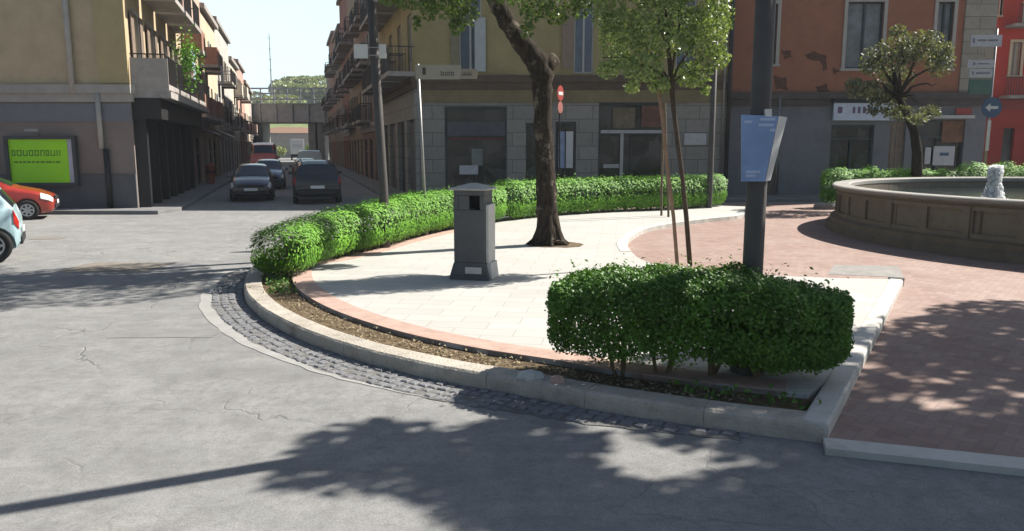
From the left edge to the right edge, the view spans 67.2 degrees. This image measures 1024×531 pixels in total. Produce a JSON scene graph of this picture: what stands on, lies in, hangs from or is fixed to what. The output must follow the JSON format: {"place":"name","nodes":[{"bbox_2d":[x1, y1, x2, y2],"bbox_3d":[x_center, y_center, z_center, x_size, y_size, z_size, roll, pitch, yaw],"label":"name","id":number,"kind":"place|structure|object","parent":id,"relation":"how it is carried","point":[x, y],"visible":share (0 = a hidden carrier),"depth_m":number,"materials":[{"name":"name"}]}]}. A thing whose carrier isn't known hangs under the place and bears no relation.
{"place":"outdoors","nodes":[
{"label":"outdoors","id":0,"kind":"place"},
{"bbox_2d":[40,169,235,214],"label":"sidewalk","id":1,"kind":"structure","parent":0,"point":[183,201],"depth_m":26.73,"materials":[{"name":"concrete"}]},
{"bbox_2d":[205,163,214,183],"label":"street bin","id":2,"kind":"object","parent":1,"relation":"on","point":[210,172],"visible":1,"depth_m":42.92,"materials":[{"name":"red plastic"}]},
{"bbox_2d":[213,16,243,173],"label":"street building","id":3,"kind":"structure","parent":0,"point":[222,40],"depth_m":62.15,"materials":[{"name":"beige paint"}]},
{"bbox_2d":[228,56,248,168],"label":"street building","id":4,"kind":"structure","parent":0,"point":[240,92],"depth_m":73.08,"materials":[{"name":"beige paint"}]},
{"bbox_2d":[233,58,252,163],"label":"street building","id":5,"kind":"structure","parent":0,"point":[243,134],"depth_m":83.20,"materials":[{"name":"beige paint"}]},
{"bbox_2d":[199,0,339,96],"label":"sky","id":6,"kind":"structure","parent":0,"point":[298,31],"materials":[{"name":"white"}]},
{"bbox_2d":[270,127,308,157],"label":"house","id":7,"kind":"structure","parent":0,"point":[281,136],"depth_m":148.12,"materials":[{"name":"beige paint"}]},
{"bbox_2d":[264,97,319,127],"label":"hill","id":8,"kind":"structure","parent":0,"point":[292,125],"depth_m":209.32,"materials":[{"name":"green plant"}]},
{"bbox_2d":[268,37,272,96],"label":"radio mast","id":9,"kind":"object","parent":8,"relation":"on","point":[270,59],"visible":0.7,"depth_m":223.79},
{"bbox_2d":[251,75,326,102],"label":"wood","id":10,"kind":"object","parent":8,"relation":"on","point":[303,81],"visible":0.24,"depth_m":248.91,"materials":[{"name":"green plant"}]},
{"bbox_2d":[0,158,1023,530],"bbox_3d":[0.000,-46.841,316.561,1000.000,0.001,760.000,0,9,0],"label":"ground","id":11,"kind":"structure","parent":0,"point":[100,430],"depth_m":5.65,"materials":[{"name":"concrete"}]},
{"bbox_2d":[0,188,25,261],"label":"car","id":12,"kind":"object","parent":11,"relation":"on","point":[12,232],"visible":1,"depth_m":14.75,"materials":[{"name":"paint"}]},
{"bbox_2d":[0,177,59,219],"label":"parked car","id":13,"kind":"object","parent":11,"relation":"on","point":[32,203],"visible":0.96,"depth_m":23.18,"materials":[{"name":"red paint"}]},
{"bbox_2d":[34,237,67,238],"bbox_3d":[-11.166,-0.654,18.555,0.722,0.001,0.430,0,9,0],"label":"road patch","id":14,"kind":"object","parent":11,"relation":"on","point":[50,237],"visible":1,"depth_m":18.63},
{"bbox_2d":[0,0,209,207],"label":"corner building","id":15,"kind":"structure","parent":11,"relation":"on","point":[98,78],"depth_m":25.75,"materials":[{"name":"paint"}]},
{"bbox_2d":[3,129,80,185],"bbox_3d":[-15.721,-3.576,25.557,2.366,1.888,0.520,0,9,0],"label":"billboard","id":16,"kind":"object","parent":15,"relation":"attached to","point":[39,160],"visible":0.99,"depth_m":25.74},
{"bbox_2d":[129,7,144,57],"bbox_3d":[-13.091,-7.529,26.876,0.130,2.640,2.200,-2,9,-16],"label":"window","id":17,"kind":"structure","parent":15,"relation":"in","point":[139,25],"depth_m":27.25,"materials":[{"name":"brown glass"}]},
{"bbox_2d":[146,21,157,57],"bbox_3d":[-13.934,-7.986,29.825,0.130,2.640,2.200,-2,9,-16],"label":"window","id":18,"kind":"structure","parent":15,"relation":"in","point":[149,27],"depth_m":30.17,"materials":[{"name":"brown glass"}]},
{"bbox_2d":[159,33,169,57],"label":"window","id":19,"kind":"structure","parent":15,"relation":"in","point":[162,38],"depth_m":32.86,"materials":[{"name":"brown glass"}]},
{"bbox_2d":[170,42,178,86],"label":"window","id":20,"kind":"structure","parent":15,"relation":"in","point":[172,49],"depth_m":36.02,"materials":[{"name":"brown glass"}]},
{"bbox_2d":[170,17,211,108],"bbox_3d":[-12.889,-7.991,30.459,1.649,3.590,1.554,7,11,38],"label":"balcony plant","id":21,"kind":"object","parent":15,"relation":"on","point":[189,60],"visible":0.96,"depth_m":30.36,"materials":[{"name":"plant"}]},
{"bbox_2d":[56,262,172,271],"bbox_3d":[-7.252,0.030,14.140,1.674,0.001,1.151,0,9,0],"label":"road patch","id":22,"kind":"object","parent":11,"relation":"on","point":[116,267],"visible":1,"depth_m":14.10,"materials":[{"name":"asphalt"}]},
{"bbox_2d":[107,329,220,337],"bbox_3d":[-4.081,0.804,9.150,1.252,0.001,0.469,0,9,0],"label":"road patch","id":23,"kind":"object","parent":11,"relation":"on","point":[147,333],"visible":1,"depth_m":9.13,"materials":[{"name":"asphalt"}]},
{"bbox_2d":[178,0,224,184],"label":"street building","id":24,"kind":"structure","parent":11,"relation":"on","point":[211,58],"depth_m":44.58,"materials":[{"name":"paint"}]},
{"bbox_2d":[196,137,200,183],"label":"shop window","id":25,"kind":"structure","parent":24,"relation":"in","point":[197,149],"depth_m":44.31,"materials":[{"name":"black glass"}]},
{"bbox_2d":[201,126,223,139],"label":"shop awning","id":26,"kind":"object","parent":24,"relation":"attached to","point":[220,137],"visible":0.73,"depth_m":42.23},
{"bbox_2d":[220,65,223,85],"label":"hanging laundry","id":27,"kind":"object","parent":24,"relation":"hanging from","point":[221,72],"visible":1,"depth_m":46.63,"materials":[{"name":"fabric"}]},
{"bbox_2d":[199,2,229,176],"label":"street building","id":28,"kind":"structure","parent":11,"relation":"on","point":[209,25],"depth_m":52.03,"materials":[{"name":"beige paint"}]},
{"bbox_2d":[213,139,216,176],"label":"shop window","id":29,"kind":"structure","parent":28,"relation":"in","point":[213,139],"depth_m":53.90,"materials":[{"name":"black glass"}]},
{"bbox_2d":[212,128,236,140],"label":"shop awning","id":30,"kind":"object","parent":28,"relation":"attached to","point":[234,138],"visible":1,"depth_m":52.67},
{"bbox_2d":[243,79,257,163],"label":"street building","id":31,"kind":"structure","parent":11,"relation":"on","point":[254,126],"depth_m":93.22,"materials":[{"name":"beige paint"}]},
{"bbox_2d":[227,163,276,200],"bbox_3d":[-10.919,-3.550,32.447,1.967,1.473,3.996,-2,9,-16],"label":"parked car","id":32,"kind":"object","parent":11,"relation":"on","point":[252,180],"visible":1,"depth_m":31.05,"materials":[{"name":"paint"}]},
{"bbox_2d":[248,88,258,144],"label":"street building","id":33,"kind":"structure","parent":11,"relation":"on","point":[252,136],"depth_m":101.75,"materials":[{"name":"beige paint"}]},
{"bbox_2d":[247,143,279,162],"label":"van","id":34,"kind":"object","parent":11,"relation":"on","point":[258,151],"visible":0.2,"depth_m":56.50,"materials":[{"name":"paint"}]},
{"bbox_2d":[256,159,287,188],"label":"parked car","id":35,"kind":"object","parent":11,"relation":"on","point":[275,166],"visible":0.52,"depth_m":40.33,"materials":[{"name":"paint"}]},
{"bbox_2d":[276,145,286,156],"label":"shrub","id":36,"kind":"object","parent":11,"relation":"on","point":[280,150],"visible":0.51,"depth_m":138.22,"materials":[{"name":"green plant"}]},
{"bbox_2d":[250,88,328,159],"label":"railway bridge","id":37,"kind":"structure","parent":11,"relation":"on","point":[313,116],"depth_m":105.74,"materials":[{"name":"concrete"}]},
{"bbox_2d":[290,139,303,159],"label":"truck","id":38,"kind":"object","parent":11,"relation":"on","point":[296,145],"visible":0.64,"depth_m":121.09,"materials":[{"name":"white metal"}]},
{"bbox_2d":[289,158,316,183],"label":"parked car","id":39,"kind":"object","parent":11,"relation":"on","point":[295,163],"visible":0.24,"depth_m":44.85,"materials":[{"name":"paint"}]},
{"bbox_2d":[294,150,321,161],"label":"van","id":40,"kind":"object","parent":11,"relation":"on","point":[315,154],"visible":0.2,"depth_m":55.51,"materials":[{"name":"paint"}]},
{"bbox_2d":[199,266,428,398],"bbox_3d":[-3.269,0.629,10.449,1.770,0.055,9.118,-4,10,-24],"label":"concrete margin","id":41,"kind":"object","parent":11,"relation":"on","point":[211,315],"visible":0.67,"depth_m":9.13,"materials":[{"name":"concrete"}]},
{"bbox_2d":[288,158,341,203],"bbox_3d":[-7.973,-3.501,31.271,2.124,1.735,4.396,-2,9,-16],"label":"suv","id":42,"kind":"object","parent":11,"relation":"on","point":[316,178],"visible":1,"depth_m":29.32,"materials":[{"name":"paint"}]},
{"bbox_2d":[321,64,332,161],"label":"street building","id":43,"kind":"structure","parent":11,"relation":"on","point":[329,119],"depth_m":100.09,"materials":[{"name":"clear glass"}]},
{"bbox_2d":[322,30,337,164],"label":"street building","id":44,"kind":"structure","parent":11,"relation":"on","point":[333,136],"depth_m":90.91,"materials":[{"name":"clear glass"}]},
{"bbox_2d":[324,23,343,166],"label":"street building","id":45,"kind":"structure","parent":11,"relation":"on","point":[336,69],"depth_m":80.88,"materials":[{"name":"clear glass"}]},
{"bbox_2d":[332,0,351,169],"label":"street building","id":46,"kind":"structure","parent":11,"relation":"on","point":[340,59],"depth_m":69.89,"materials":[{"name":"brown paint"}]},
{"bbox_2d":[335,0,363,174],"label":"street building","id":47,"kind":"structure","parent":11,"relation":"on","point":[354,86],"depth_m":59.46,"materials":[{"name":"brown concrete"}]},
{"bbox_2d":[346,0,377,180],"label":"street building","id":48,"kind":"structure","parent":11,"relation":"on","point":[366,121],"depth_m":50.11,"materials":[{"name":"brown concrete"}]},
{"bbox_2d":[366,139,367,176],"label":"shop window","id":49,"kind":"structure","parent":48,"relation":"in","point":[366,139],"depth_m":53.93,"materials":[{"name":"black glass"}]},
{"bbox_2d":[367,95,371,119],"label":"window","id":50,"kind":"structure","parent":48,"relation":"in","point":[368,96],"depth_m":49.55,"materials":[{"name":"brown glass"}]},
{"bbox_2d":[371,138,372,178],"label":"shop window","id":51,"kind":"structure","parent":48,"relation":"in","point":[371,138],"depth_m":50.38,"materials":[{"name":"black glass"}]},
{"bbox_2d":[211,268,750,440],"bbox_3d":[-2.160,0.706,9.732,2.482,0.027,10.913,-6,10,-33],"label":"cobble gutter","id":52,"kind":"object","parent":11,"relation":"on","point":[500,397],"visible":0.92,"depth_m":7.27,"materials":[{"name":"stone"}]},
{"bbox_2d":[244,205,827,442],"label":"island kerb","id":53,"kind":"structure","parent":11,"relation":"on","point":[742,418],"depth_m":6.76,"materials":[{"name":"concrete"}]},
{"bbox_2d":[262,207,813,410],"bbox_3d":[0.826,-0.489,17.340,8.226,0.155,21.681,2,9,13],"label":"soil bed","id":54,"kind":"object","parent":11,"relation":"on","point":[778,402],"visible":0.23,"depth_m":7.69,"materials":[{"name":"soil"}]},
{"bbox_2d":[246,181,508,277],"bbox_3d":[-2.352,-1.031,16.671,1.494,1.224,10.398,3,9,19],"label":"hedge","id":55,"kind":"object","parent":54,"relation":"on","point":[314,247],"visible":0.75,"depth_m":14.52,"materials":[{"name":"plant"}]},
{"bbox_2d":[415,64,476,235],"bbox_3d":[-1.470,-2.596,17.548,1.384,3.888,0.112,0,9,0],"label":"street name sign","id":56,"kind":"object","parent":54,"relation":"on","point":[439,72],"visible":0.99,"depth_m":17.24,"materials":[{"name":"metal"}]},
{"bbox_2d":[249,266,821,409],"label":"weeds","id":57,"kind":"object","parent":54,"relation":"on","point":[278,279],"visible":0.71,"depth_m":6.58,"materials":[{"name":"green plant"}]},
{"bbox_2d":[491,172,727,220],"bbox_3d":[3.310,-2.285,24.307,9.651,1.360,1.508,-6,11,-34],"label":"hedge","id":58,"kind":"object","parent":54,"relation":"on","point":[520,207],"visible":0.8,"depth_m":24.14,"materials":[{"name":"plant"}]},
{"bbox_2d":[544,249,854,377],"bbox_3d":[1.642,0.480,6.916,2.731,1.263,1.090,1,9,8],"label":"hedge","id":59,"kind":"object","parent":54,"relation":"on","point":[802,326],"visible":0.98,"depth_m":6.58,"materials":[{"name":"green plant"}]},
{"bbox_2d":[292,229,785,395],"bbox_3d":[-1.329,0.156,12.999,4.669,0.209,14.354,-2,9,-12],"label":"brick edging","id":60,"kind":"object","parent":11,"relation":"on","point":[308,286],"visible":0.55,"depth_m":7.98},
{"bbox_2d":[354,0,389,247],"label":"street lamp","id":61,"kind":"object","parent":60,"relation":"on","point":[377,51],"visible":0.79,"depth_m":15.18,"materials":[{"name":"metal"}]},
{"bbox_2d":[359,0,734,196],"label":"corner building","id":62,"kind":"structure","parent":11,"relation":"on","point":[480,129],"depth_m":31.71,"materials":[{"name":"paint"}]},
{"bbox_2d":[386,126,388,184],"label":"shop window","id":63,"kind":"structure","parent":62,"relation":"in","point":[386,126],"depth_m":42.73,"materials":[{"name":"black glass"}]},
{"bbox_2d":[401,122,405,191],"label":"shop window","id":64,"kind":"structure","parent":62,"relation":"in","point":[402,124],"depth_m":36.57,"materials":[{"name":"black glass"}]},
{"bbox_2d":[409,16,411,71],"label":"window","id":65,"kind":"structure","parent":62,"relation":"in","point":[410,16],"depth_m":32.59,"materials":[{"name":"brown glass"}]},
{"bbox_2d":[459,0,480,68],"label":"window","id":66,"kind":"structure","parent":62,"relation":"in","point":[467,37],"depth_m":31.37,"materials":[{"name":"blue glass"}]},
{"bbox_2d":[445,106,506,195],"bbox_3d":[-1.494,-4.670,32.041,2.565,3.814,0.135,0,9,0],"label":"shop window","id":67,"kind":"structure","parent":62,"relation":"in","point":[457,152],"depth_m":32.06,"materials":[{"name":"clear glass"}]},
{"bbox_2d":[526,123,535,194],"bbox_3d":[0.912,-4.344,32.142,0.661,3.140,0.035,0,9,0],"label":"shop window","id":68,"kind":"structure","parent":62,"relation":"in","point":[530,140],"depth_m":32.07,"materials":[{"name":"black glass"}]},
{"bbox_2d":[555,122,575,195],"bbox_3d":[2.222,-4.362,32.088,0.846,3.192,0.135,0,9,0],"label":"shop window","id":69,"kind":"structure","parent":62,"relation":"in","point":[564,126],"depth_m":32.01,"materials":[{"name":"glass"}]},
{"bbox_2d":[574,0,593,72],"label":"window","id":70,"kind":"structure","parent":62,"relation":"in","point":[583,28],"depth_m":31.37,"materials":[{"name":"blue glass"}]},
{"bbox_2d":[598,103,663,195],"bbox_3d":[4.946,-4.746,32.029,2.751,3.968,0.135,0,9,0],"label":"shop window","id":71,"kind":"structure","parent":62,"relation":"in","point":[641,151],"depth_m":32.05,"materials":[{"name":"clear glass"}]},
{"bbox_2d":[676,0,696,70],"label":"window","id":72,"kind":"structure","parent":62,"relation":"in","point":[678,59],"depth_m":31.44,"materials":[{"name":"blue glass"}]},
{"bbox_2d":[557,82,563,194],"bbox_3d":[1.708,-4.353,27.909,0.103,4.495,0.540,5,10,28],"label":"no entry sign","id":73,"kind":"object","parent":11,"relation":"on","point":[560,92],"visible":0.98,"depth_m":27.71,"materials":[{"name":"metal"}]},
{"bbox_2d":[617,209,744,251],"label":"plaza kerb","id":74,"kind":"structure","parent":11,"relation":"on","point":[622,244],"depth_m":20.04,"materials":[{"name":"stone"}]},
{"bbox_2d":[803,277,904,437],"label":"white kerb","id":75,"kind":"structure","parent":11,"relation":"on","point":[833,394],"depth_m":7.22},
{"bbox_2d":[727,0,998,194],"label":"orange building","id":76,"kind":"structure","parent":11,"relation":"on","point":[820,46],"depth_m":32.33,"materials":[{"name":"painted plaster"},{"name":"glass"},{"name":"stone"}]},
{"bbox_2d":[767,162,775,194],"bbox_3d":[11.156,-3.701,33.114,0.456,1.531,0.080,0,9,0],"label":"door","id":77,"kind":"structure","parent":76,"relation":"in","point":[770,184],"depth_m":33.13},
{"bbox_2d":[773,0,781,65],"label":"window","id":78,"kind":"structure","parent":76,"relation":"in","point":[777,17],"depth_m":32.02,"materials":[{"name":"grey glass"}]},
{"bbox_2d":[829,125,873,168],"bbox_3d":[14.445,-5.067,32.890,1.826,1.834,0.135,0,9,0],"label":"shop window","id":79,"kind":"structure","parent":76,"relation":"in","point":[850,145],"depth_m":32.92,"materials":[{"name":"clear glass"}]},
{"bbox_2d":[840,0,888,70],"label":"window","id":80,"kind":"structure","parent":76,"relation":"in","point":[862,27],"depth_m":32.13,"materials":[{"name":"grey glass"}]},
{"bbox_2d":[887,122,904,176],"bbox_3d":[16.365,-4.526,32.986,0.671,3.200,0.080,0,9,0],"label":"door","id":81,"kind":"structure","parent":76,"relation":"in","point":[896,139],"depth_m":32.87,"materials":[{"name":"wood"}]},
{"bbox_2d":[911,120,964,172],"bbox_3d":[18.110,-5.078,32.888,2.175,2.238,0.135,0,9,0],"label":"shop window","id":82,"kind":"structure","parent":76,"relation":"in","point":[930,132],"depth_m":32.90,"materials":[{"name":"grey glass"}]},
{"bbox_2d":[930,0,958,70],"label":"window","id":83,"kind":"structure","parent":76,"relation":"in","point":[943,12],"depth_m":32.05,"materials":[{"name":"grey glass"}]},
{"bbox_2d":[823,437,1023,475],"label":"threshold kerb","id":84,"kind":"structure","parent":11,"relation":"on","point":[973,461],"depth_m":5.41,"materials":[{"name":"concrete"}]},
{"bbox_2d":[334,163,824,201],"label":"sidewalk","id":85,"kind":"structure","parent":0,"point":[371,184],"depth_m":32.69,"materials":[{"name":"concrete"}]},
{"bbox_2d":[292,205,889,398],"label":"pavement","id":86,"kind":"structure","parent":0,"point":[413,283],"depth_m":11.63,"materials":[{"name":"concrete"}]},
{"bbox_2d":[448,183,498,280],"bbox_3d":[-0.583,-0.543,12.059,0.674,1.489,0.583,2,9,14],"label":"litter bin","id":87,"kind":"object","parent":86,"relation":"on","point":[474,232],"visible":1,"depth_m":11.86,"materials":[{"name":"metal"}]},
{"bbox_2d":[527,242,583,246],"bbox_3d":[0.915,-0.450,16.238,1.196,0.001,1.019,0,9,0],"label":"tree pit","id":88,"kind":"object","parent":86,"relation":"on","point":[573,244],"visible":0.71,"depth_m":16.02,"materials":[{"name":"soil"}]},
{"bbox_2d":[379,0,596,246],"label":"leaning tree","id":89,"kind":"object","parent":88,"relation":"on","point":[540,64],"visible":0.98,"depth_m":15.45,"materials":[{"name":"green plant"}]},
{"bbox_2d":[660,102,663,215],"bbox_3d":[4.444,-3.112,22.743,0.109,3.336,0.069,0,9,0],"label":"support stake","id":90,"kind":"object","parent":86,"relation":"on","point":[661,188],"visible":0.61,"depth_m":22.81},
{"bbox_2d":[663,102,669,216],"bbox_3d":[4.486,-3.036,22.326,0.281,3.315,0.071,0,9,0],"label":"support stake","id":91,"kind":"object","parent":86,"relation":"on","point":[668,209],"visible":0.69,"depth_m":22.40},
{"bbox_2d":[706,0,719,207],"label":"lamp post","id":92,"kind":"object","parent":86,"relation":"on","point":[711,140],"visible":0.8,"depth_m":25.44,"materials":[{"name":"metal"}]},
{"bbox_2d":[730,0,775,375],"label":"lamp column","id":93,"kind":"structure","parent":86,"relation":"on","point":[760,102],"depth_m":6.68,"materials":[{"name":"metal"}]},
{"bbox_2d":[741,109,786,180],"bbox_3d":[2.185,-1.051,6.776,0.421,0.630,0.246,0,9,0],"label":"notice box","id":94,"kind":"object","parent":93,"relation":"attached to","point":[761,136],"visible":1,"depth_m":6.66,"materials":[{"name":"metal"}]},
{"bbox_2d":[578,203,1023,457],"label":"plaza","id":95,"kind":"structure","parent":0,"point":[943,367],"depth_m":9.08,"materials":[{"name":"brick"}]},
{"bbox_2d":[590,0,735,265],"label":"young tree","id":96,"kind":"object","parent":95,"relation":"on","point":[711,12],"visible":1,"depth_m":12.84,"materials":[{"name":"green plant"}]},
{"bbox_2d":[657,86,678,264],"bbox_3d":[2.670,-1.493,13.167,0.485,3.074,0.064,0,9,0],"label":"support stake","id":97,"kind":"object","parent":95,"relation":"on","point":[668,177],"visible":0.85,"depth_m":13.14,"materials":[{"name":"brown wood"}]},
{"bbox_2d":[818,164,912,202],"bbox_3d":[12.542,-2.787,27.203,3.365,1.628,1.407,0,9,0],"label":"hedge","id":98,"kind":"object","parent":95,"relation":"on","point":[830,197],"visible":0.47,"depth_m":26.95,"materials":[{"name":"plant"}]},
{"bbox_2d":[828,265,903,277],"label":"grey slab","id":99,"kind":"structure","parent":95,"relation":"on","point":[874,270],"depth_m":13.51,"materials":[{"name":"stone"}]},
{"bbox_2d":[842,23,956,176],"bbox_3d":[12.973,-5.025,26.282,3.721,6.316,2.648,0,9,0],"label":"plaza tree","id":100,"kind":"object","parent":95,"relation":"on","point":[894,88],"visible":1,"depth_m":25.93,"materials":[{"name":"green plant"}]},
{"bbox_2d":[825,177,1023,264],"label":"fountain","id":101,"kind":"object","parent":95,"relation":"on","point":[875,210],"visible":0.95,"depth_m":16.20,"materials":[{"name":"stone"}]},
{"bbox_2d":[890,188,1023,199],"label":"water","id":102,"kind":"structure","parent":101,"relation":"in","point":[1014,193],"depth_m":23.03,"materials":[{"name":"liquid"}]},
{"bbox_2d":[981,165,1007,198],"bbox_3d":[11.600,-1.962,18.522,0.889,0.925,0.892,0,9,0],"label":"water jet","id":103,"kind":"object","parent":102,"relation":"on","point":[992,188],"visible":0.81,"depth_m":18.41,"materials":[{"name":"liquid"}]},
{"bbox_2d":[902,165,964,176],"bbox_3d":[15.043,-2.829,27.716,2.160,1.556,1.383,0,9,0],"label":"hedge","id":104,"kind":"object","parent":95,"relation":"on","point":[929,173],"visible":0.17,"depth_m":27.33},
{"bbox_2d":[967,29,1002,176],"bbox_3d":[17.038,-5.312,27.974,1.371,6.368,0.160,0,9,0],"label":"road sign post","id":105,"kind":"object","parent":95,"relation":"on","point":[991,107],"visible":0.96,"depth_m":27.70,"materials":[{"name":"metal"}]},
{"bbox_2d":[955,161,1023,176],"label":"hedge","id":106,"kind":"object","parent":95,"relation":"on","point":[1017,172],"visible":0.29,"depth_m":26.99,"materials":[{"name":"plant"}]},
{"bbox_2d":[813,203,834,209],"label":"stone block","id":107,"kind":"structure","parent":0,"point":[825,206],"depth_m":26.52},
{"bbox_2d":[982,0,1023,174],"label":"red building","id":108,"kind":"structure","parent":0,"point":[1006,142],"depth_m":42.95,"materials":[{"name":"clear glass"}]},
{"bbox_2d":[997,0,1002,16],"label":"window","id":109,"kind":"structure","parent":108,"relation":"in","point":[1000,5],"depth_m":42.30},
{"bbox_2d":[1000,128,1012,167],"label":"shop window","id":110,"kind":"structure","parent":108,"relation":"in","point":[1007,132],"depth_m":43.66,"materials":[{"name":"grey glass"}]},
{"bbox_2d":[1006,39,1023,76],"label":"window","id":111,"kind":"structure","parent":108,"relation":"in","point":[1015,44],"depth_m":42.79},
{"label":"kerb bedding","id":112,"kind":"structure","parent":0,"visible":0},
{"bbox_2d":[516,369,544,385],"bbox_3d":[0.168,0.992,6.900,0.268,0.115,0.201,0,9,0],"label":"stone","id":113,"kind":"object","parent":112,"relation":"on","point":[528,374],"visible":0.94,"depth_m":6.84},
{"bbox_2d":[549,375,564,383],"bbox_3d":[0.397,1.016,6.749,0.142,0.115,0.106,0,9,0],"label":"stone","id":114,"kind":"object","parent":112,"relation":"on","point":[557,379],"visible":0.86,"depth_m":6.71,"materials":[{"name":"stone"}]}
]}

